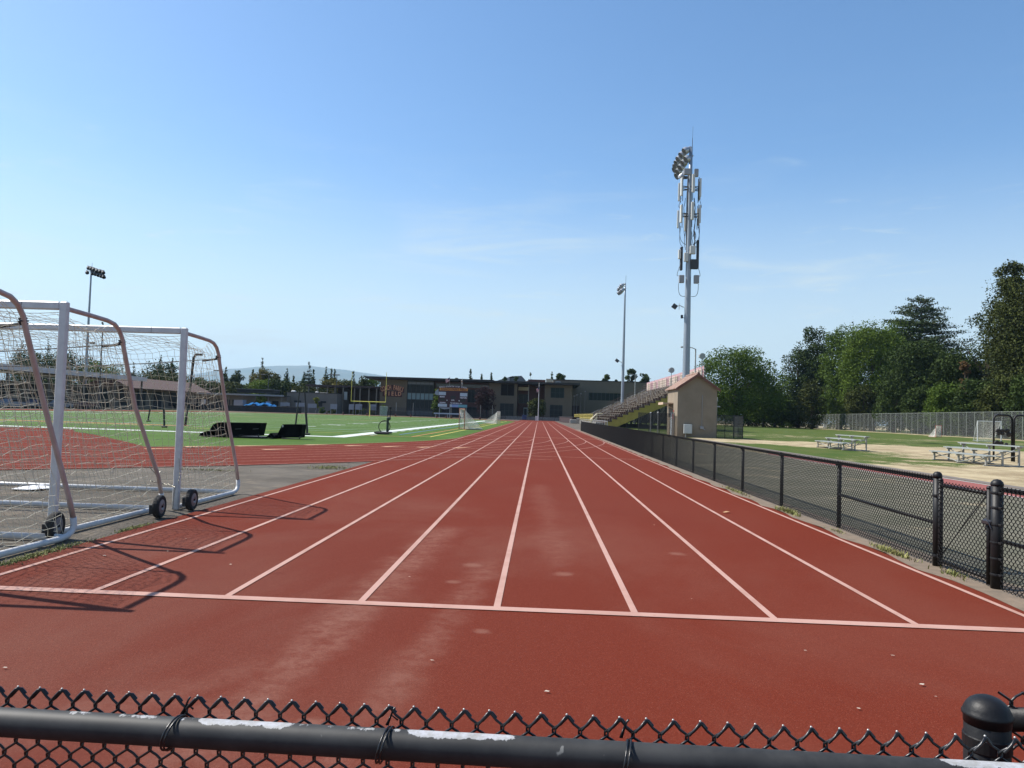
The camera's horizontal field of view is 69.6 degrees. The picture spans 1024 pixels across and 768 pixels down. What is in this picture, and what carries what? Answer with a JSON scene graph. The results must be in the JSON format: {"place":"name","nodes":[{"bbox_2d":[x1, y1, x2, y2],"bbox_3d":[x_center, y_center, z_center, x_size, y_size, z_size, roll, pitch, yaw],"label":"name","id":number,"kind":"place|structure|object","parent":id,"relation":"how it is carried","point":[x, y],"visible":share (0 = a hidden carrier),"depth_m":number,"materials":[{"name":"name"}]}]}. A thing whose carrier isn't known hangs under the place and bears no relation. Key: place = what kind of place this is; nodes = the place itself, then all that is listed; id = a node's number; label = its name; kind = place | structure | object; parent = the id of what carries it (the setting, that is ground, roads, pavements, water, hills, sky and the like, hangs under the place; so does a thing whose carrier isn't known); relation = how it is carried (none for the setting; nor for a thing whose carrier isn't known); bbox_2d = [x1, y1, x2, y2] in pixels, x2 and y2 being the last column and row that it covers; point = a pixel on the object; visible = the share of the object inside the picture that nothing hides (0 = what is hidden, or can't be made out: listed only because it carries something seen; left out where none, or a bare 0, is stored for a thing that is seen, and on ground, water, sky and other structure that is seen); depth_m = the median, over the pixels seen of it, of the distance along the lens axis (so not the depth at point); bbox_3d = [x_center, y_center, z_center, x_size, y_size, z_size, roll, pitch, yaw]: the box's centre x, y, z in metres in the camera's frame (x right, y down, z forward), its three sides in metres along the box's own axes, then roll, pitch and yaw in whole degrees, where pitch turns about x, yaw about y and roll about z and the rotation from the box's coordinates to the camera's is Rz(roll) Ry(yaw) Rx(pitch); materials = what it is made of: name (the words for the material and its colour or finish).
{"place":"outdoors","nodes":[
{"label":"outdoors","id":0,"kind":"place"},
{"bbox_2d":[0,427,144,446],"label":"infield apron","id":1,"kind":"object","parent":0,"point":[22,434],"visible":0.6,"depth_m":27.84,"materials":[{"name":"rubber"}]},
{"bbox_2d":[0,410,513,446],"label":"infield turf","id":2,"kind":"structure","parent":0,"point":[312,438],"depth_m":54.59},
{"bbox_2d":[184,353,202,425],"bbox_3d":[-22.044,0.379,50.909,1.014,5.064,0.274,2,-2,-10],"label":"bent pole","id":3,"kind":"object","parent":2,"relation":"on","point":[189,392],"visible":0.64,"depth_m":50.82,"materials":[{"name":"black metal"}]},
{"bbox_2d":[199,422,266,438],"bbox_3d":[-13.171,2.191,35.169,2.948,0.760,1.550,2,-2,2],"label":"covered pad","id":4,"kind":"object","parent":2,"relation":"on","point":[248,430],"visible":0.91,"depth_m":34.45,"materials":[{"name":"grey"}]},
{"bbox_2d":[0,411,481,436],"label":"white pitch lines","id":5,"kind":"object","parent":2,"relation":"on","point":[392,431],"visible":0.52,"depth_m":58.27,"materials":[{"name":"white paint"}]},
{"bbox_2d":[266,424,305,438],"bbox_3d":[-10.767,2.265,35.303,1.642,0.719,1.300,2,-2,2],"label":"covered pad","id":6,"kind":"object","parent":2,"relation":"on","point":[292,431],"visible":0.98,"depth_m":34.95,"materials":[{"name":"black plastic"}]},
{"bbox_2d":[374,407,391,433],"bbox_3d":[-8.090,2.282,46.219,1.014,1.733,1.005,2,-2,2],"label":"tackle sled","id":7,"kind":"object","parent":2,"relation":"on","point":[387,428],"visible":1,"depth_m":46.20,"materials":[{"name":"grey metal"}]},
{"bbox_2d":[459,409,482,429],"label":"lacrosse goal","id":8,"kind":"object","parent":2,"relation":"on","point":[467,424],"visible":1,"depth_m":66.28,"materials":[{"name":"white fabric"}]},
{"bbox_2d":[0,409,515,469],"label":"running track oval","id":9,"kind":"object","parent":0,"point":[260,455],"visible":0.6,"depth_m":22.37,"materials":[{"name":"rubber"}]},
{"bbox_2d":[11,436,641,468],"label":"curve lines","id":10,"kind":"object","parent":9,"relation":"on","point":[326,451],"visible":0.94,"depth_m":24.98,"materials":[{"name":"paint"}]},
{"bbox_2d":[0,365,908,426],"bbox_3d":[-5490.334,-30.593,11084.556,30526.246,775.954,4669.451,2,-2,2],"label":"hills","id":11,"kind":"structure","parent":0,"point":[298,371],"depth_m":11377.37,"materials":[{"name":"blue"}]},
{"bbox_2d":[0,408,982,592],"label":"asphalt apron","id":12,"kind":"object","parent":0,"point":[256,479],"visible":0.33,"depth_m":12.67,"materials":[{"name":"grey asphalt"}]},
{"bbox_2d":[0,289,76,557],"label":"soccer goal","id":13,"kind":"object","parent":12,"relation":"on","point":[52,529],"visible":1,"depth_m":7.55,"materials":[{"name":"white metal"}]},
{"bbox_2d":[0,300,166,533],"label":"soccer goal","id":14,"kind":"object","parent":12,"relation":"on","point":[157,508],"visible":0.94,"depth_m":9.24,"materials":[{"name":"white metal"}]},
{"bbox_2d":[0,323,239,509],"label":"soccer goal","id":15,"kind":"object","parent":12,"relation":"on","point":[190,500],"visible":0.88,"depth_m":11.64,"materials":[{"name":"white metal"}]},
{"bbox_2d":[0,465,346,565],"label":"weeds","id":16,"kind":"object","parent":12,"relation":"on","point":[40,553],"visible":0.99,"depth_m":7.56,"materials":[{"name":"green plant"}]},
{"bbox_2d":[287,390,349,413],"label":"block building","id":17,"kind":"structure","parent":12,"relation":"on","point":[326,400],"depth_m":210.27,"materials":[{"name":"grey"}]},
{"bbox_2d":[306,384,379,414],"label":"canopy building","id":18,"kind":"structure","parent":12,"relation":"on","point":[365,393],"depth_m":225.69,"materials":[{"name":"grey"}]},
{"bbox_2d":[360,402,505,418],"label":"tall net fence","id":19,"kind":"object","parent":12,"relation":"on","point":[433,412],"visible":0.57,"depth_m":199.81,"materials":[{"name":"grey"}]},
{"bbox_2d":[435,386,467,417],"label":"scoreboard","id":20,"kind":"object","parent":12,"relation":"on","point":[452,397],"visible":1,"depth_m":195.72,"materials":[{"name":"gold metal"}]},
{"bbox_2d":[359,410,558,420],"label":"fence","id":21,"kind":"object","parent":12,"relation":"on","point":[489,416],"visible":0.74,"depth_m":196.38,"materials":[{"name":"black metal"}]},
{"bbox_2d":[365,376,579,418],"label":"school building","id":22,"kind":"structure","parent":12,"relation":"on","point":[513,398],"depth_m":216.34,"materials":[{"name":"brick"}]},
{"bbox_2d":[380,385,403,396],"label":"wall sign","id":23,"kind":"object","parent":22,"relation":"attached to","point":[398,391],"visible":1,"depth_m":216.43,"materials":[{"name":"orange"}]},
{"bbox_2d":[407,399,432,410],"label":"window","id":24,"kind":"structure","parent":22,"relation":"in","point":[412,403],"depth_m":216.41,"materials":[{"name":"grey"}]},
{"bbox_2d":[407,385,433,392],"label":"window","id":25,"kind":"structure","parent":22,"relation":"in","point":[410,388],"depth_m":216.62,"materials":[{"name":"grey glass"}]},
{"bbox_2d":[407,392,433,400],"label":"window","id":26,"kind":"structure","parent":22,"relation":"in","point":[422,396],"depth_m":216.51,"materials":[{"name":"grey glass"}]},
{"bbox_2d":[436,383,488,387],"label":"window","id":27,"kind":"structure","parent":22,"relation":"in","point":[437,384],"depth_m":218.00,"materials":[{"name":"grey glass"}]},
{"bbox_2d":[441,407,486,416],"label":"window","id":28,"kind":"structure","parent":22,"relation":"in","point":[469,408],"depth_m":217.68,"materials":[{"name":"grey"}]},
{"bbox_2d":[500,403,513,415],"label":"window","id":29,"kind":"structure","parent":22,"relation":"in","point":[507,408],"depth_m":215.04,"materials":[{"name":"grey glass"}]},
{"bbox_2d":[501,384,513,395],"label":"window","id":30,"kind":"structure","parent":22,"relation":"in","point":[506,389],"depth_m":215.30,"materials":[{"name":"grey"}]},
{"bbox_2d":[550,405,562,417],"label":"window","id":31,"kind":"structure","parent":22,"relation":"in","point":[555,410],"depth_m":214.51,"materials":[{"name":"grey"}]},
{"bbox_2d":[551,388,563,397],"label":"window","id":32,"kind":"structure","parent":22,"relation":"in","point":[555,392],"depth_m":214.72,"materials":[{"name":"grey glass"}]},
{"bbox_2d":[0,685,1023,767],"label":"chain link fence","id":33,"kind":"object","parent":12,"relation":"on","point":[987,741],"visible":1,"depth_m":1.28,"materials":[{"name":"black metal"}]},
{"bbox_2d":[998,691,1023,762],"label":"fence return","id":34,"kind":"object","parent":33,"relation":"attached to","point":[1018,716],"visible":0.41,"depth_m":1.36,"materials":[{"name":"black metal"}]},
{"bbox_2d":[527,398,545,416],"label":"leafy tree","id":35,"kind":"object","parent":12,"relation":"on","point":[534,404],"visible":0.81,"depth_m":205.11,"materials":[{"name":"green plant"}]},
{"bbox_2d":[574,367,705,428],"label":"grandstand","id":36,"kind":"object","parent":12,"relation":"on","point":[621,414],"visible":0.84,"depth_m":116.51,"materials":[{"name":"grey metal"}]},
{"bbox_2d":[647,366,703,390],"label":"banner","id":37,"kind":"object","parent":36,"relation":"attached to","point":[665,380],"visible":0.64,"depth_m":135.18,"materials":[{"name":"fabric"}]},
{"bbox_2d":[0,407,1011,496],"bbox_3d":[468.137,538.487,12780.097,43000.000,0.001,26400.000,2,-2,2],"label":"ground","id":38,"kind":"structure","parent":0,"point":[256,411],"depth_m":141.26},
{"bbox_2d":[7,351,54,381],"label":"leafy tree","id":39,"kind":"object","parent":38,"relation":"on","point":[39,356],"visible":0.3,"depth_m":260.26,"materials":[{"name":"green plant"}]},
{"bbox_2d":[42,350,98,384],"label":"leafy tree","id":40,"kind":"object","parent":38,"relation":"on","point":[68,359],"visible":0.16,"depth_m":254.24,"materials":[{"name":"green plant"}]},
{"bbox_2d":[84,266,105,383],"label":"light pole","id":41,"kind":"object","parent":38,"relation":"on","point":[94,271],"visible":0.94,"depth_m":161.81,"materials":[{"name":"metal"}]},
{"bbox_2d":[70,360,119,384],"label":"leafy tree","id":42,"kind":"object","parent":38,"relation":"on","point":[97,371],"visible":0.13,"depth_m":253.76,"materials":[{"name":"green plant"}]},
{"bbox_2d":[0,364,210,408],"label":"covered walkway building","id":43,"kind":"structure","parent":38,"relation":"on","point":[139,390],"depth_m":156.13,"materials":[{"name":"grey"}]},
{"bbox_2d":[134,359,178,380],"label":"leafy tree","id":44,"kind":"object","parent":38,"relation":"on","point":[167,367],"visible":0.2,"depth_m":258.40,"materials":[{"name":"green plant"}]},
{"bbox_2d":[137,369,199,381],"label":"leafy tree","id":45,"kind":"object","parent":38,"relation":"on","point":[169,377],"visible":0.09,"depth_m":242.95,"materials":[{"name":"green plant"}]},
{"bbox_2d":[209,379,258,393],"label":"leafy tree","id":46,"kind":"object","parent":38,"relation":"on","point":[230,387],"visible":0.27,"depth_m":235.40,"materials":[{"name":"green plant"}]},
{"bbox_2d":[174,403,301,412],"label":"windscreen fence","id":47,"kind":"object","parent":38,"relation":"on","point":[264,409],"visible":0.41,"depth_m":186.46,"materials":[{"name":"black fabric"}]},
{"bbox_2d":[196,388,290,409],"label":"classroom block","id":48,"kind":"structure","parent":38,"relation":"on","point":[276,400],"depth_m":207.99,"materials":[{"name":"grey"}]},
{"bbox_2d":[237,379,280,394],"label":"leafy tree","id":49,"kind":"object","parent":38,"relation":"on","point":[255,384],"visible":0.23,"depth_m":238.77,"materials":[{"name":"green plant"}]},
{"bbox_2d":[249,368,276,381],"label":"leafy tree","id":50,"kind":"object","parent":38,"relation":"on","point":[262,371],"visible":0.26,"depth_m":260.93,"materials":[{"name":"green plant"}]},
{"bbox_2d":[264,378,302,395],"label":"leafy tree","id":51,"kind":"object","parent":38,"relation":"on","point":[285,385],"visible":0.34,"depth_m":240.11,"materials":[{"name":"green plant"}]},
{"bbox_2d":[283,383,328,395],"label":"leafy tree","id":52,"kind":"object","parent":38,"relation":"on","point":[303,388],"visible":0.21,"depth_m":237.59,"materials":[{"name":"green plant"}]},
{"bbox_2d":[319,377,344,392],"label":"leafy tree","id":53,"kind":"object","parent":38,"relation":"on","point":[328,382],"visible":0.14,"depth_m":246.54,"materials":[{"name":"green plant"}]},
{"bbox_2d":[474,385,496,418],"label":"leafy tree","id":54,"kind":"object","parent":38,"relation":"on","point":[482,399],"visible":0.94,"depth_m":206.83,"materials":[{"name":"brown plant"}]},
{"bbox_2d":[638,412,674,434],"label":"screen fence","id":55,"kind":"object","parent":38,"relation":"on","point":[656,417],"visible":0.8,"depth_m":65.68,"materials":[{"name":"grey"}]},
{"bbox_2d":[658,372,720,437],"bbox_3d":[15.706,1.928,65.927,4.500,5.765,5.560,2,-2,2],"label":"stucco hut","id":56,"kind":"object","parent":38,"relation":"on","point":[684,403],"visible":0.99,"depth_m":63.44,"materials":[{"name":"paint"}]},
{"bbox_2d":[693,438,1023,489],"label":"path kerb","id":57,"kind":"structure","parent":38,"relation":"on","point":[979,482],"depth_m":25.30,"materials":[{"name":"concrete"}]},
{"bbox_2d":[0,420,1023,767],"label":"running track straight","id":58,"kind":"object","parent":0,"point":[770,678],"visible":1,"depth_m":5.39,"materials":[{"name":"rubber"}]},
{"bbox_2d":[0,421,1023,631],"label":"lane lines","id":59,"kind":"object","parent":58,"relation":"on","point":[499,596],"visible":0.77,"depth_m":6.37,"materials":[{"name":"paint"}]},
{"bbox_2d":[0,0,1023,402],"label":"sky","id":60,"kind":"structure","parent":0,"point":[398,188],"materials":[{"name":"blue"}]},
{"bbox_2d":[578,430,1023,610],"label":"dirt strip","id":61,"kind":"object","parent":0,"point":[1008,597],"visible":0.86,"depth_m":9.23,"materials":[{"name":"grey concrete"}]},
{"bbox_2d":[581,421,942,566],"bbox_3d":[5.902,2.904,41.964,0.122,1.042,68.048,2,-2,2],"label":"chain link fence","id":62,"kind":"object","parent":61,"relation":"on","point":[632,439],"visible":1,"depth_m":12.10,"materials":[{"name":"black metal"}]},
{"bbox_2d":[932,478,991,584],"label":"gate","id":63,"kind":"structure","parent":62,"relation":"attached to","point":[986,521],"depth_m":7.46,"materials":[{"name":"black metal"}]},
{"bbox_2d":[719,485,974,580],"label":"weeds","id":64,"kind":"object","parent":61,"relation":"on","point":[882,548],"visible":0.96,"depth_m":8.84,"materials":[{"name":"green plant"}]},
{"bbox_2d":[990,479,1023,598],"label":"chain link fence","id":65,"kind":"object","parent":61,"relation":"on","point":[997,530],"visible":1,"depth_m":6.92,"materials":[{"name":"black metal"}]},
{"bbox_2d":[618,422,1023,486],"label":"field","id":66,"kind":"structure","parent":0,"point":[905,451],"depth_m":49.40,"materials":[{"name":"beige sand"}]},
{"bbox_2d":[552,379,666,423],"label":"gym building","id":67,"kind":"structure","parent":66,"relation":"on","point":[597,395],"depth_m":235.14,"materials":[{"name":"paint"}]},
{"bbox_2d":[589,393,620,400],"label":"window","id":68,"kind":"structure","parent":67,"relation":"in","point":[592,396],"depth_m":235.08,"materials":[{"name":"grey glass"}]},
{"bbox_2d":[615,283,625,401],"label":"light pole","id":69,"kind":"object","parent":66,"relation":"on","point":[620,289],"visible":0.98,"depth_m":153.46,"materials":[{"name":"metal"}]},
{"bbox_2d":[671,138,701,377],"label":"light tower","id":70,"kind":"structure","parent":66,"relation":"on","point":[682,160],"depth_m":74.87,"materials":[{"name":"metal"}]},
{"bbox_2d":[716,415,742,437],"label":"screen fence","id":71,"kind":"object","parent":66,"relation":"on","point":[726,430],"visible":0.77,"depth_m":65.18,"materials":[{"name":"grey"}]},
{"bbox_2d":[694,344,784,426],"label":"leafy tree","id":72,"kind":"object","parent":66,"relation":"on","point":[729,396],"visible":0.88,"depth_m":198.46,"materials":[{"name":"green plant"}]},
{"bbox_2d":[718,384,799,426],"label":"leafy tree","id":73,"kind":"object","parent":66,"relation":"on","point":[750,423],"visible":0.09,"depth_m":223.96,"materials":[{"name":"green plant"}]},
{"bbox_2d":[740,368,793,426],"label":"leafy tree","id":74,"kind":"object","parent":66,"relation":"on","point":[761,416],"visible":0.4,"depth_m":216.89,"materials":[{"name":"green plant"}]},
{"bbox_2d":[765,380,805,426],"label":"leafy tree","id":75,"kind":"object","parent":66,"relation":"on","point":[777,423],"visible":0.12,"depth_m":232.78,"materials":[{"name":"green plant"}]},
{"bbox_2d":[780,341,817,427],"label":"leafy tree","id":76,"kind":"object","parent":66,"relation":"on","point":[794,357],"visible":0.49,"depth_m":235.55,"materials":[{"name":"green plant"}]},
{"bbox_2d":[796,377,827,428],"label":"leafy tree","id":77,"kind":"object","parent":66,"relation":"on","point":[811,403],"visible":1,"depth_m":201.43,"materials":[{"name":"green plant"}]},
{"bbox_2d":[794,326,834,428],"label":"leafy tree","id":78,"kind":"object","parent":66,"relation":"on","point":[811,363],"visible":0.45,"depth_m":233.59,"materials":[{"name":"green plant"}]},
{"bbox_2d":[817,379,850,429],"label":"tall shrub","id":79,"kind":"object","parent":66,"relation":"on","point":[836,406],"visible":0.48,"depth_m":219.22,"materials":[{"name":"green plant"}]},
{"bbox_2d":[814,323,864,429],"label":"leafy tree","id":80,"kind":"object","parent":66,"relation":"on","point":[836,337],"visible":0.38,"depth_m":223.50,"materials":[{"name":"green plant"}]},
{"bbox_2d":[815,434,869,450],"bbox_3d":[20.319,3.584,45.377,1.714,0.872,4.730,2,-2,2],"label":"bleacher","id":81,"kind":"object","parent":66,"relation":"on","point":[842,443],"visible":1,"depth_m":45.30,"materials":[{"name":"metal"}]},
{"bbox_2d":[842,384,881,430],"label":"tall shrub","id":82,"kind":"object","parent":66,"relation":"on","point":[851,403],"visible":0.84,"depth_m":195.37,"materials":[{"name":"green plant"}]},
{"bbox_2d":[831,316,909,430],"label":"leafy tree","id":83,"kind":"object","parent":66,"relation":"on","point":[864,342],"visible":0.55,"depth_m":199.99,"materials":[{"name":"green plant"}]},
{"bbox_2d":[869,378,911,432],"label":"tall shrub","id":84,"kind":"object","parent":66,"relation":"on","point":[887,399],"visible":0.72,"depth_m":173.17,"materials":[{"name":"green plant"}]},
{"bbox_2d":[867,317,920,430],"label":"leafy tree","id":85,"kind":"object","parent":66,"relation":"on","point":[899,325],"visible":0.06,"depth_m":216.17,"materials":[{"name":"green plant"}]},
{"bbox_2d":[767,411,1023,439],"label":"tall fence","id":86,"kind":"object","parent":66,"relation":"on","point":[944,430],"visible":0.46,"depth_m":145.75,"materials":[{"name":"grey metal"}]},
{"bbox_2d":[877,338,954,431],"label":"leafy tree","id":87,"kind":"object","parent":66,"relation":"on","point":[912,370],"visible":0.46,"depth_m":174.10,"materials":[{"name":"green plant"}]},
{"bbox_2d":[896,383,937,433],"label":"tall shrub","id":88,"kind":"object","parent":66,"relation":"on","point":[917,399],"visible":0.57,"depth_m":159.49,"materials":[{"name":"green plant"}]},
{"bbox_2d":[864,294,972,379],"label":"cedar tree","id":89,"kind":"object","parent":66,"relation":"on","point":[925,327],"visible":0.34,"depth_m":215.42,"materials":[{"name":"green plant"}]},
{"bbox_2d":[919,381,965,435],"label":"tall shrub","id":90,"kind":"object","parent":66,"relation":"on","point":[940,395],"visible":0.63,"depth_m":145.80,"materials":[{"name":"green plant"}]},
{"bbox_2d":[925,348,985,434],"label":"leafy tree","id":91,"kind":"object","parent":66,"relation":"on","point":[948,369],"visible":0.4,"depth_m":167.27,"materials":[{"name":"green plant"}]},
{"bbox_2d":[959,361,971,434],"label":"leafy tree","id":92,"kind":"object","parent":66,"relation":"on","point":[965,365],"visible":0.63,"depth_m":160.62,"materials":[{"name":"green plant"}]},
{"bbox_2d":[946,377,995,436],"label":"tall shrub","id":93,"kind":"object","parent":66,"relation":"on","point":[962,398],"visible":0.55,"depth_m":136.23,"materials":[{"name":"green plant"}]},
{"bbox_2d":[929,442,1023,466],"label":"bleacher","id":94,"kind":"object","parent":66,"relation":"on","point":[984,456],"visible":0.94,"depth_m":32.10,"materials":[{"name":"metal"}]},
{"bbox_2d":[956,300,996,435],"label":"leafy tree","id":95,"kind":"object","parent":66,"relation":"on","point":[974,350],"visible":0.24,"depth_m":164.94,"materials":[{"name":"green plant"}]},
{"bbox_2d":[973,421,1001,441],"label":"training goal","id":96,"kind":"object","parent":66,"relation":"on","point":[977,438],"visible":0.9,"depth_m":88.33,"materials":[{"name":"white metal"}]},
{"bbox_2d":[970,374,1018,438],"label":"tall shrub","id":97,"kind":"object","parent":66,"relation":"on","point":[991,397],"visible":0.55,"depth_m":125.97,"materials":[{"name":"green plant"}]},
{"bbox_2d":[969,266,1023,391],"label":"leafy tree","id":98,"kind":"object","parent":66,"relation":"on","point":[1013,350],"visible":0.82,"depth_m":140.46,"materials":[{"name":"green plant"}]},
{"bbox_2d":[986,259,1023,436],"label":"leafy tree","id":99,"kind":"object","parent":66,"relation":"on","point":[1012,268],"visible":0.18,"depth_m":146.61,"materials":[{"name":"green plant"}]},
{"bbox_2d":[991,414,1023,461],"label":"fitness rack","id":100,"kind":"object","parent":66,"relation":"on","point":[1007,432],"visible":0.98,"depth_m":35.48,"materials":[{"name":"black metal"}]},
{"bbox_2d":[998,373,1023,439],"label":"tall shrub","id":101,"kind":"object","parent":66,"relation":"on","point":[1015,387],"visible":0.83,"depth_m":116.77,"materials":[{"name":"green plant"}]},
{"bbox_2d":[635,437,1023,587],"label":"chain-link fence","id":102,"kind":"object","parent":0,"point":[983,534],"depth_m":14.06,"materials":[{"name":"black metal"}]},
{"bbox_2d":[771,454,1023,497],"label":"runway","id":103,"kind":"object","parent":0,"point":[968,484],"visible":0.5,"depth_m":20.56,"materials":[{"name":"rubber"}]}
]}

